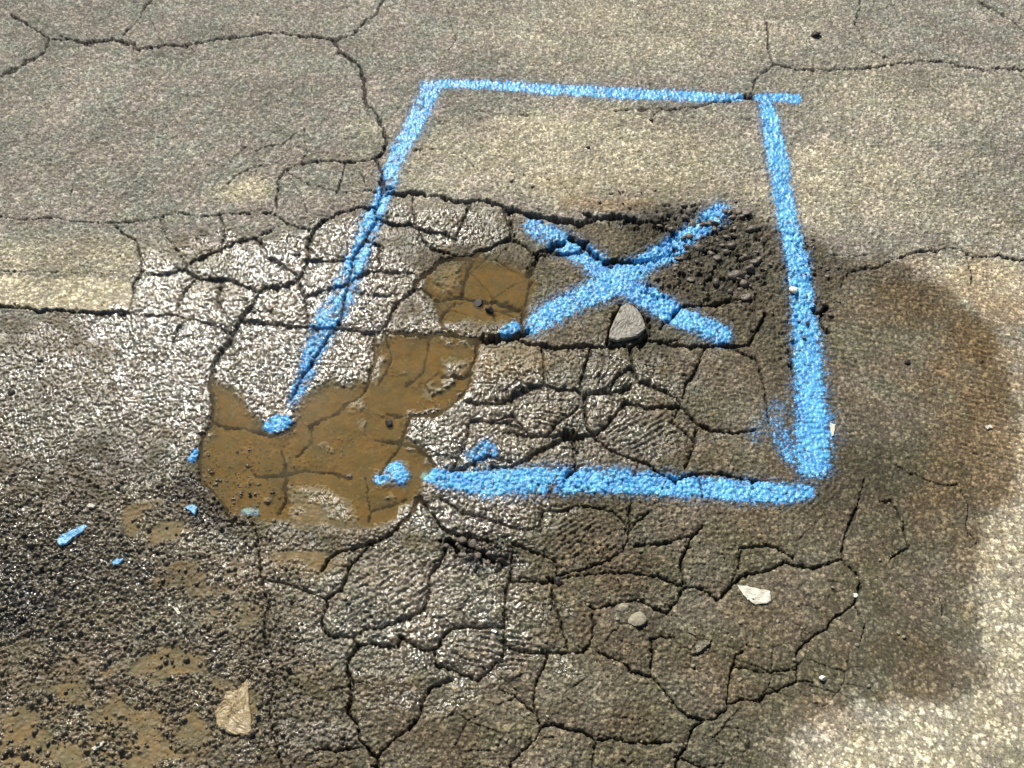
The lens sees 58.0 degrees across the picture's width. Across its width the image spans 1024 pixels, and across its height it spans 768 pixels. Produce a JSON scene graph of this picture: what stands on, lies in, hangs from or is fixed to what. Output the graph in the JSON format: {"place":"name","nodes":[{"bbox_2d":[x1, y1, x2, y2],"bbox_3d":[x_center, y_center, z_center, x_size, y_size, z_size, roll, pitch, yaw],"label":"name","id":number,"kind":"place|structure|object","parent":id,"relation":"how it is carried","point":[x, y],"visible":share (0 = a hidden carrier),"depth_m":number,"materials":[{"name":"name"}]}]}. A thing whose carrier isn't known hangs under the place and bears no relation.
{"place":"outdoors","nodes":[
{"label":"outdoors","id":0,"kind":"place"},
{"bbox_2d":[0,0,1023,767],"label":"road","id":1,"kind":"structure","parent":0,"point":[182,182],"depth_m":1.96,"materials":[{"name":"grey asphalt"}]},
{"bbox_2d":[8,389,14,395],"bbox_3d":[-1.051,0.018,1.938,0.015,0.009,0.017,-5,58,6],"label":"tar lump","id":2,"kind":"object","parent":1,"relation":"on","point":[11,392],"visible":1,"depth_m":1.94,"materials":[{"name":"black stone"}]},
{"bbox_2d":[57,525,86,545],"bbox_3d":[-0.818,0.279,1.716,0.023,0.007,0.056,34,58,25],"label":"paint chip","id":3,"kind":"object","parent":1,"relation":"on","point":[66,538],"visible":1,"depth_m":1.71,"materials":[{"name":"blue paint"}]},
{"bbox_2d":[87,503,96,508],"bbox_3d":[-0.800,0.232,1.757,0.018,0.005,0.009,0,50,0],"label":"stone flake","id":4,"kind":"object","parent":1,"relation":"on","point":[90,506],"visible":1,"depth_m":1.75,"materials":[{"name":"beige stone"}]},
{"bbox_2d":[92,741,103,750],"bbox_3d":[-0.657,0.575,1.468,0.020,0.005,0.008,-31,57,-23],"label":"stone flake","id":5,"kind":"object","parent":1,"relation":"on","point":[95,747],"visible":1,"depth_m":1.47,"materials":[{"name":"white stone"}]},
{"bbox_2d":[112,558,123,565],"bbox_3d":[-0.716,0.322,1.678,0.020,0.007,0.013,-34,58,-25],"label":"paint chip","id":6,"kind":"object","parent":1,"relation":"on","point":[116,562],"visible":1,"depth_m":1.68,"materials":[{"name":"blue paint"}]},
{"bbox_2d":[173,607,180,614],"bbox_3d":[-0.587,0.396,1.618,0.006,0.005,0.022,-32,57,-24],"label":"stone flake","id":7,"kind":"object","parent":1,"relation":"on","point":[176,609],"visible":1,"depth_m":1.62,"materials":[{"name":"white stone"}]},
{"bbox_2d":[0,442,361,767],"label":"loose gravel","id":8,"kind":"structure","parent":1,"relation":"on","point":[91,679],"depth_m":1.60,"materials":[{"name":"grey gravel"}]},
{"bbox_2d":[184,504,197,514],"bbox_3d":[-0.606,0.236,1.751,0.027,0.007,0.015,29,56,22],"label":"paint chip","id":9,"kind":"object","parent":1,"relation":"on","point":[193,509],"visible":1,"depth_m":1.75,"materials":[{"name":"blue paint"}]},
{"bbox_2d":[187,448,199,462],"bbox_3d":[-0.635,0.147,1.837,0.029,0.020,0.047,0,50,0],"label":"paint blot","id":10,"kind":"object","parent":1,"relation":"on","point":[193,455],"visible":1,"depth_m":1.83,"materials":[{"name":"blue paint"}]},
{"bbox_2d":[215,678,251,734],"bbox_3d":[-0.456,0.533,1.506,0.057,0.006,0.097,-11,51,-9],"label":"flat stone","id":11,"kind":"object","parent":1,"relation":"on","point":[237,709],"visible":1,"depth_m":1.50,"materials":[{"name":"beige stone"}]},
{"bbox_2d":[262,413,292,434],"bbox_3d":[-0.479,0.087,1.889,0.073,0.022,0.066,0,50,0],"label":"paint blot","id":12,"kind":"object","parent":1,"relation":"on","point":[276,424],"visible":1,"depth_m":1.89,"materials":[{"name":"blue paint"}]},
{"bbox_2d":[286,78,441,410],"bbox_3d":[-0.339,-0.425,2.319,0.118,0.024,1.290,8,51,7],"label":"painted line","id":13,"kind":"object","parent":1,"relation":"on","point":[408,137],"visible":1,"depth_m":2.28,"materials":[{"name":"blue paint"}]},
{"bbox_2d":[371,459,411,488],"bbox_3d":[-0.232,0.175,1.817,0.090,0.019,0.087,0,50,0],"label":"paint blot","id":14,"kind":"object","parent":1,"relation":"on","point":[401,474],"visible":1,"depth_m":1.81,"materials":[{"name":"blue paint"}]},
{"bbox_2d":[458,552,465,557],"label":"asphalt crumb","id":15,"kind":"object","parent":1,"relation":"on","point":[461,555],"visible":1,"depth_m":1.69,"materials":[{"name":"grey asphalt"}]},
{"bbox_2d":[458,536,466,543],"bbox_3d":[-0.092,0.290,1.710,0.015,0.010,0.016,38,51,25],"label":"asphalt crumb","id":16,"kind":"object","parent":1,"relation":"on","point":[462,540],"visible":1,"depth_m":1.71,"materials":[{"name":"grey asphalt"}]},
{"bbox_2d":[469,539,476,547],"bbox_3d":[-0.072,0.295,1.709,0.016,0.008,0.018,-3,51,9],"label":"asphalt crumb","id":17,"kind":"object","parent":1,"relation":"on","point":[472,543],"visible":1,"depth_m":1.71,"materials":[{"name":"grey asphalt"}]},
{"bbox_2d":[474,552,480,558],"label":"asphalt crumb","id":18,"kind":"object","parent":1,"relation":"on","point":[477,555],"visible":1,"depth_m":1.69,"materials":[{"name":"grey asphalt"}]},
{"bbox_2d":[473,299,482,307],"bbox_3d":[-0.078,-0.183,2.119,0.023,0.014,0.026,-1,52,2],"label":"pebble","id":19,"kind":"object","parent":1,"relation":"on","point":[477,303],"visible":1,"depth_m":2.12,"materials":[{"name":"grey stone"}]},
{"bbox_2d":[465,434,500,462],"bbox_3d":[-0.061,0.133,1.850,0.085,0.018,0.077,0,50,0],"label":"paint blot","id":20,"kind":"object","parent":1,"relation":"on","point":[484,453],"visible":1,"depth_m":1.84,"materials":[{"name":"blue paint"}]},
{"bbox_2d":[500,318,521,338],"bbox_3d":[-0.002,-0.120,2.069,0.050,0.026,0.069,24,54,19],"label":"paint blot","id":21,"kind":"object","parent":1,"relation":"on","point":[505,332],"visible":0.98,"depth_m":2.06,"materials":[{"name":"blue paint"}]},
{"bbox_2d":[554,576,561,585],"bbox_3d":[0.083,0.355,1.664,0.015,0.010,0.020,-2,50,-2],"label":"tar lump","id":22,"kind":"object","parent":1,"relation":"on","point":[557,581],"visible":1,"depth_m":1.66,"materials":[{"name":"black stone"}]},
{"bbox_2d":[427,77,802,105],"bbox_3d":[0.284,-0.843,2.668,1.106,0.024,0.134,1,50,1],"label":"painted line","id":23,"kind":"object","parent":1,"relation":"on","point":[617,92],"visible":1,"depth_m":2.66,"materials":[{"name":"blue paint"}]},
{"bbox_2d":[420,458,817,510],"bbox_3d":[0.203,0.195,1.798,0.787,0.024,0.130,0,50,0],"label":"painted line","id":24,"kind":"object","parent":1,"relation":"on","point":[535,473],"visible":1,"depth_m":1.79,"materials":[{"name":"blue paint"}]},
{"bbox_2d":[618,603,628,612],"bbox_3d":[0.196,0.394,1.624,0.019,0.008,0.017,-7,50,-6],"label":"pebble","id":25,"kind":"object","parent":1,"relation":"on","point":[623,607],"visible":1,"depth_m":1.62,"materials":[{"name":"stone"}]},
{"bbox_2d":[609,303,645,341],"bbox_3d":[0.263,-0.134,2.060,0.071,0.010,0.119,17,52,14],"label":"stone","id":26,"kind":"object","parent":1,"relation":"on","point":[628,323],"visible":1,"depth_m":2.05,"materials":[{"name":"grey stone"}]},
{"bbox_2d":[523,199,735,347],"bbox_3d":[0.289,-0.274,2.192,0.562,0.035,0.547,0,50,0],"label":"painted cross","id":27,"kind":"object","parent":1,"relation":"on","point":[612,279],"visible":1,"depth_m":2.14,"materials":[{"name":"blue paint"}]},
{"bbox_2d":[674,256,683,260],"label":"asphalt crumb","id":28,"kind":"object","parent":27,"relation":"on","point":[678,258],"visible":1,"depth_m":2.21,"materials":[{"name":"grey asphalt"}]},
{"bbox_2d":[686,233,694,238],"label":"asphalt crumb","id":29,"kind":"object","parent":27,"relation":"on","point":[689,236],"visible":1,"depth_m":2.25,"materials":[{"name":"grey asphalt"}]},
{"bbox_2d":[709,220,718,225],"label":"asphalt crumb","id":30,"kind":"object","parent":27,"relation":"on","point":[713,222],"visible":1,"depth_m":2.27,"materials":[{"name":"grey asphalt"}]},
{"bbox_2d":[628,611,646,625],"bbox_3d":[0.218,0.410,1.607,0.033,0.008,0.028,-11,48,-2],"label":"pebble","id":31,"kind":"object","parent":1,"relation":"on","point":[639,618],"visible":1,"depth_m":1.60,"materials":[{"name":"stone"}]},
{"bbox_2d":[668,227,674,231],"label":"asphalt crumb","id":32,"kind":"object","parent":1,"relation":"on","point":[671,229],"visible":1,"depth_m":2.26,"materials":[{"name":"grey asphalt"}]},
{"bbox_2d":[684,244,690,249],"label":"asphalt crumb","id":33,"kind":"object","parent":1,"relation":"on","point":[687,246],"visible":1,"depth_m":2.22,"materials":[{"name":"asphalt"}]},
{"bbox_2d":[687,625,695,635],"bbox_3d":[0.309,0.427,1.596,0.010,0.006,0.023,-14,51,-12],"label":"stone flake","id":34,"kind":"object","parent":1,"relation":"on","point":[690,630],"visible":1,"depth_m":1.59,"materials":[{"name":"grey stone"}]},
{"bbox_2d":[689,220,697,227],"bbox_3d":[0.449,-0.395,2.284,0.022,0.012,0.024,31,70,8],"label":"asphalt crumb","id":35,"kind":"object","parent":1,"relation":"on","point":[693,224],"visible":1,"depth_m":2.28,"materials":[{"name":"grey asphalt"}]},
{"bbox_2d":[694,244,702,250],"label":"asphalt crumb","id":36,"kind":"object","parent":1,"relation":"on","point":[697,247],"visible":1,"depth_m":2.22,"materials":[{"name":"grey asphalt"}]},
{"bbox_2d":[694,640,709,653],"bbox_3d":[0.325,0.446,1.579,0.036,0.006,0.014,-29,56,-22],"label":"stone flake","id":37,"kind":"object","parent":1,"relation":"on","point":[699,647],"visible":1,"depth_m":1.58,"materials":[{"name":"grey stone"}]},
{"bbox_2d":[707,250,714,255],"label":"asphalt crumb","id":38,"kind":"object","parent":1,"relation":"on","point":[709,252],"visible":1,"depth_m":2.21,"materials":[{"name":"grey asphalt"}]},
{"bbox_2d":[712,278,718,285],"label":"asphalt crumb","id":39,"kind":"object","parent":1,"relation":"on","point":[715,282],"visible":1,"depth_m":2.14,"materials":[{"name":"grey asphalt"}]},
{"bbox_2d":[712,255,721,261],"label":"asphalt crumb","id":40,"kind":"object","parent":1,"relation":"on","point":[716,258],"visible":1,"depth_m":2.19,"materials":[{"name":"grey asphalt"}]},
{"bbox_2d":[722,249,729,253],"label":"asphalt crumb","id":41,"kind":"object","parent":1,"relation":"on","point":[726,251],"visible":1,"depth_m":2.21,"materials":[{"name":"grey asphalt"}]},
{"bbox_2d":[727,242,736,249],"bbox_3d":[0.532,-0.332,2.232,0.026,0.021,0.018,2,50,1],"label":"asphalt crumb","id":42,"kind":"object","parent":1,"relation":"on","point":[732,245],"visible":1,"depth_m":2.23,"materials":[{"name":"grey asphalt"}]},
{"bbox_2d":[728,214,735,220],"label":"asphalt crumb","id":43,"kind":"object","parent":1,"relation":"on","point":[732,217],"visible":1,"depth_m":2.30,"materials":[{"name":"grey asphalt"}]},
{"bbox_2d":[730,270,744,280],"bbox_3d":[0.526,-0.255,2.163,0.034,0.025,0.030,-7,50,-6],"label":"asphalt crumb","id":44,"kind":"object","parent":1,"relation":"on","point":[738,274],"visible":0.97,"depth_m":2.15,"materials":[{"name":"grey asphalt"}]},
{"bbox_2d":[736,209,742,214],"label":"asphalt crumb","id":45,"kind":"object","parent":1,"relation":"on","point":[739,211],"visible":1,"depth_m":2.30,"materials":[{"name":"grey asphalt"}]},
{"bbox_2d":[739,279,749,287],"bbox_3d":[0.540,-0.232,2.144,0.022,0.016,0.021,31,57,24],"label":"asphalt crumb","id":46,"kind":"object","parent":1,"relation":"on","point":[743,283],"visible":1,"depth_m":2.14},
{"bbox_2d":[742,253,748,259],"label":"asphalt crumb","id":47,"kind":"object","parent":1,"relation":"on","point":[745,256],"visible":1,"depth_m":2.20,"materials":[{"name":"grey asphalt"}]},
{"bbox_2d":[741,293,751,300],"bbox_3d":[0.537,-0.198,2.117,0.027,0.012,0.020,-27,53,-10],"label":"asphalt crumb","id":48,"kind":"object","parent":1,"relation":"on","point":[748,296],"visible":1,"depth_m":2.11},
{"bbox_2d":[742,209,751,214],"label":"asphalt crumb","id":49,"kind":"object","parent":1,"relation":"on","point":[747,212],"visible":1,"depth_m":2.30,"materials":[{"name":"grey asphalt"}]},
{"bbox_2d":[745,265,754,271],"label":"asphalt crumb","id":50,"kind":"object","parent":1,"relation":"on","point":[749,268],"visible":1,"depth_m":2.16,"materials":[{"name":"grey asphalt"}]},
{"bbox_2d":[746,225,756,232],"bbox_3d":[0.588,-0.380,2.271,0.030,0.019,0.025,-3,24,27],"label":"asphalt crumb","id":51,"kind":"object","parent":1,"relation":"on","point":[751,228],"visible":1,"depth_m":2.26,"materials":[{"name":"grey asphalt"}]},
{"bbox_2d":[737,585,770,604],"bbox_3d":[0.429,0.376,1.640,0.060,0.005,0.033,9,51,7],"label":"paper scrap","id":52,"kind":"object","parent":1,"relation":"on","point":[760,596],"visible":1,"depth_m":1.64,"materials":[{"name":"white paper"}]},
{"bbox_2d":[750,259,759,264],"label":"asphalt crumb","id":53,"kind":"object","parent":1,"relation":"on","point":[755,261],"visible":1,"depth_m":2.19,"materials":[{"name":"grey asphalt"}]},
{"bbox_2d":[760,237,767,243],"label":"asphalt crumb","id":54,"kind":"object","parent":1,"relation":"on","point":[763,240],"visible":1,"depth_m":2.24,"materials":[{"name":"grey asphalt"}]},
{"bbox_2d":[744,93,845,484],"bbox_3d":[0.672,-0.312,2.225,0.214,0.026,1.380,8,50,7],"label":"painted line","id":55,"kind":"object","parent":1,"relation":"on","point":[815,455],"visible":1,"depth_m":2.04,"materials":[{"name":"blue paint"}]},
{"bbox_2d":[789,286,797,293],"bbox_3d":[0.651,-0.218,2.130,0.022,0.012,0.023,-1,42,1],"label":"pebble","id":56,"kind":"object","parent":55,"relation":"on","point":[793,290],"visible":1,"depth_m":2.12,"materials":[{"name":"white stone"}]},
{"bbox_2d":[830,423,834,436],"bbox_3d":[0.652,0.094,1.876,0.010,0.005,0.035,7,50,6],"label":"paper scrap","id":57,"kind":"object","parent":55,"relation":"on","point":[832,427],"visible":1,"depth_m":1.88,"materials":[{"name":"white paper"}]},
{"bbox_2d":[811,31,820,36],"bbox_3d":[0.938,-1.081,2.854,0.028,0.018,0.032,36,59,26],"label":"tar lump","id":58,"kind":"object","parent":1,"relation":"on","point":[814,33],"visible":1,"depth_m":2.85,"materials":[{"name":"black stone"}]},
{"bbox_2d":[819,675,825,680],"bbox_3d":[0.518,0.492,1.543,0.010,0.010,0.010,-27,55,-21],"label":"pebble","id":59,"kind":"object","parent":1,"relation":"on","point":[822,677],"visible":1,"depth_m":1.54,"materials":[{"name":"white stone"}]},
{"bbox_2d":[984,425,992,429],"bbox_3d":[0.970,0.088,1.882,0.016,0.005,0.010,-8,50,-7],"label":"stone flake","id":60,"kind":"object","parent":1,"relation":"on","point":[987,427],"visible":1,"depth_m":1.88,"materials":[{"name":"beige stone"}]},
{"label":"puddle","id":61,"kind":"structure","parent":1,"relation":"on","visible":0},
{"bbox_2d":[242,506,262,514],"bbox_3d":[-0.497,0.241,1.758,0.048,0.008,0.034,0,50,0],"label":"paint blot","id":62,"kind":"object","parent":61,"relation":"on","point":[246,511],"visible":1,"depth_m":1.76,"materials":[{"name":"paint"}]},
{"bbox_2d":[385,419,392,427],"bbox_3d":[-0.252,0.081,1.894,0.014,0.012,0.019,-24,54,-19],"label":"tar lump","id":63,"kind":"object","parent":61,"relation":"on","point":[388,422],"visible":1,"depth_m":1.89,"materials":[{"name":"black stone"}]},
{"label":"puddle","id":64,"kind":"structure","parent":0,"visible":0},
{"bbox_2d":[485,306,493,312],"bbox_3d":[-0.052,-0.168,2.101,0.017,0.016,0.022,-17,52,-13],"label":"tar lump","id":65,"kind":"object","parent":64,"relation":"on","point":[488,309],"visible":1,"depth_m":2.10,"materials":[{"name":"black stone"}]}
]}

